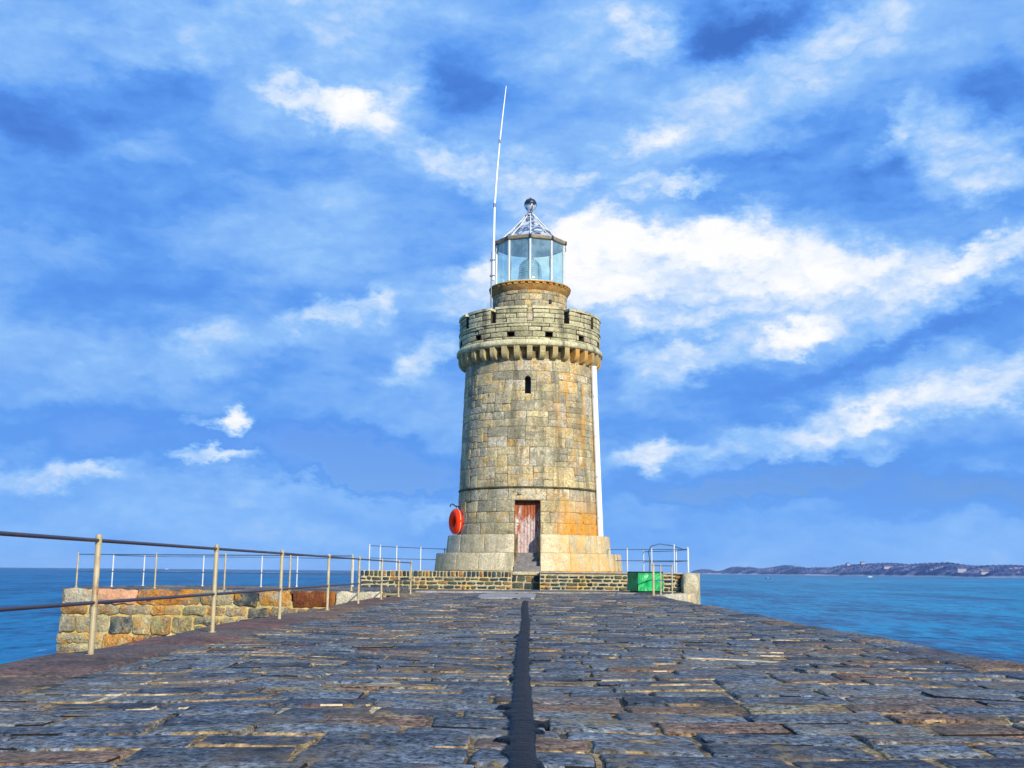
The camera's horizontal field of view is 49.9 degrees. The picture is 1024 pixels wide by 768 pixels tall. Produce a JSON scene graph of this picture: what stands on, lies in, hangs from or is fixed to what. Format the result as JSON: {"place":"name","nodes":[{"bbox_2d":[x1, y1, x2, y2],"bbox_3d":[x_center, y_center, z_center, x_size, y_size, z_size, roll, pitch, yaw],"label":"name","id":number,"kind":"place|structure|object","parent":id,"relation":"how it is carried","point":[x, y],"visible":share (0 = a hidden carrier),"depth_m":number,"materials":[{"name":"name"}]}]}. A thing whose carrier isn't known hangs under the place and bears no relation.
{"place":"outdoors","nodes":[
{"label":"outdoors","id":0,"kind":"place"},
{"bbox_2d":[0,592,1023,767],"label":"pavement","id":1,"kind":"structure","parent":0,"point":[226,716],"depth_m":6.07,"materials":[{"name":"stone"}]},
{"bbox_2d":[0,594,1023,695],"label":"kerb strip","id":2,"kind":"object","parent":1,"relation":"on","point":[17,677],"visible":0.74,"depth_m":9.96,"materials":[{"name":"stone"}]},
{"bbox_2d":[0,531,411,654],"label":"railing","id":3,"kind":"object","parent":2,"relation":"on","point":[98,540],"visible":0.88,"depth_m":10.62,"materials":[{"name":"metal"}]},
{"bbox_2d":[652,563,673,595],"bbox_3d":[4.646,6.211,34.907,0.392,0.994,4.683,-2,-10,15],"label":"railing","id":4,"kind":"object","parent":2,"relation":"on","point":[654,580],"visible":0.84,"depth_m":36.19,"materials":[{"name":"beige metal"}]},
{"bbox_2d":[493,593,548,767],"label":"tar strip","id":5,"kind":"object","parent":1,"relation":"on","point":[519,751],"visible":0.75,"depth_m":5.28,"materials":[{"name":"black asphalt"}]},
{"bbox_2d":[415,591,637,598],"bbox_3d":[0.417,6.107,31.773,7.200,0.056,8.299,0,-10,1],"label":"cement patch","id":6,"kind":"object","parent":1,"relation":"on","point":[508,595],"visible":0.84,"depth_m":33.33,"materials":[{"name":"grey concrete"}]},
{"bbox_2d":[360,570,699,603],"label":"stone plinth","id":7,"kind":"structure","parent":1,"relation":"on","point":[507,580],"depth_m":40.73,"materials":[{"name":"beige stone"}]},
{"bbox_2d":[368,544,445,570],"bbox_3d":[-3.767,7.195,45.184,0.870,0.994,8.796,-2,-10,16],"label":"railing","id":8,"kind":"object","parent":7,"relation":"on","point":[396,558],"visible":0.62,"depth_m":43.49,"materials":[{"name":"grey metal"}]},
{"bbox_2d":[434,197,621,571],"bbox_3d":[0.749,-0.207,47.699,7.900,16.510,7.888,0,-10,1],"label":"lighthouse","id":9,"kind":"object","parent":7,"relation":"on","point":[529,356],"visible":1,"depth_m":44.97,"materials":[{"name":"stone"}]},
{"bbox_2d":[449,503,462,534],"bbox_3d":[-2.380,5.623,45.793,0.500,1.292,1.089,5,-11,-27],"label":"life ring","id":10,"kind":"object","parent":9,"relation":"hanging from","point":[455,521],"visible":1,"depth_m":45.59,"materials":[{"name":"orange plastic"}]},
{"bbox_2d":[490,86,506,307],"bbox_3d":[-0.636,-7.584,48.268,0.688,11.662,0.200,0,-10,1],"label":"whip antenna","id":11,"kind":"object","parent":9,"relation":"on","point":[492,260],"visible":0.94,"depth_m":48.15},
{"bbox_2d":[514,501,539,552],"bbox_3d":[0.611,5.723,44.076,1.040,2.080,0.219,0,-10,1],"label":"door","id":12,"kind":"structure","parent":9,"relation":"in","point":[526,513],"depth_m":44.09,"materials":[{"name":"paint"}]},
{"bbox_2d":[524,375,531,392],"bbox_3d":[0.645,0.054,45.036,0.345,0.825,0.423,0,-10,1],"label":"window","id":13,"kind":"structure","parent":9,"relation":"in","point":[527,379],"depth_m":45.22,"materials":[{"name":"glass"}]},
{"bbox_2d":[608,544,688,572],"bbox_3d":[4.469,7.243,45.521,1.444,1.154,7.126,6,-11,-30],"label":"railing","id":14,"kind":"object","parent":7,"relation":"on","point":[651,549],"visible":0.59,"depth_m":43.80,"materials":[{"name":"grey metal"}]},
{"bbox_2d":[648,543,682,571],"bbox_3d":[6.349,7.204,45.509,1.421,1.209,0.256,-2,-10,13],"label":"ladder handrail","id":15,"kind":"object","parent":7,"relation":"on","point":[655,545],"visible":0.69,"depth_m":45.63,"materials":[{"name":"grey metal"}]},
{"bbox_2d":[643,548,688,572],"bbox_3d":[6.670,7.447,46.127,0.648,0.994,5.906,2,-10,-11],"label":"railing","id":16,"kind":"object","parent":7,"relation":"on","point":[666,561],"visible":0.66,"depth_m":46.92,"materials":[{"name":"grey metal"}]},
{"bbox_2d":[0,567,1023,663],"bbox_3d":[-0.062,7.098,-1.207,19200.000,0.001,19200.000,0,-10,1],"label":"sea","id":17,"kind":"structure","parent":0,"point":[982,617],"depth_m":287.91,"materials":[{"name":"liquid"}]},
{"bbox_2d":[56,585,407,652],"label":"rubble wall","id":18,"kind":"structure","parent":17,"relation":"in","point":[117,624],"depth_m":30.03,"materials":[{"name":"beige stone"}]},
{"bbox_2d":[74,552,352,590],"bbox_3d":[-8.350,5.176,30.379,8.240,0.994,0.282,-1,-10,11],"label":"railing","id":19,"kind":"object","parent":18,"relation":"on","point":[156,571],"visible":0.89,"depth_m":30.35,"materials":[{"name":"metal"}]},
{"bbox_2d":[110,555,353,586],"bbox_3d":[-8.938,6.068,35.655,8.070,0.994,1.985,6,-11,-29],"label":"railing","id":20,"kind":"object","parent":18,"relation":"on","point":[262,557],"visible":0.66,"depth_m":35.36,"materials":[{"name":"metal"}]},
{"bbox_2d":[0,0,1023,572],"label":"sky","id":21,"kind":"structure","parent":0,"point":[245,245],"materials":[{"name":"blue"}]},
{"bbox_2d":[391,589,682,594],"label":"pier head pavement","id":22,"kind":"structure","parent":0,"point":[414,590],"depth_m":38.25,"materials":[{"name":"stone"}]},
{"bbox_2d":[627,571,663,592],"bbox_3d":[4.625,6.870,38.181,1.056,0.708,0.797,5,-10,-23],"label":"covered chest","id":23,"kind":"object","parent":22,"relation":"on","point":[639,581],"visible":0.81,"depth_m":37.85,"materials":[{"name":"green metal"}]},
{"bbox_2d":[654,573,698,603],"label":"corner wall","id":24,"kind":"structure","parent":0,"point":[689,587],"depth_m":38.67,"materials":[{"name":"beige concrete"}]},
{"bbox_2d":[691,562,1023,577],"bbox_3d":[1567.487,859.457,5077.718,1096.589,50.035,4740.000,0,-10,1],"label":"hills","id":25,"kind":"structure","parent":0,"point":[937,569],"depth_m":3666.51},
{"bbox_2d":[883,565,893,568],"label":"island house","id":26,"kind":"structure","parent":25,"relation":"on","point":[886,566],"depth_m":3681.65,"materials":[{"name":"stone"}]},
{"bbox_2d":[956,568,966,572],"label":"island house","id":27,"kind":"structure","parent":25,"relation":"on","point":[960,570],"depth_m":3135.74,"materials":[{"name":"stone"}]},
{"bbox_2d":[979,570,988,574],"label":"island house","id":28,"kind":"structure","parent":25,"relation":"on","point":[982,572],"depth_m":2987.40,"materials":[{"name":"stone"}]}
]}

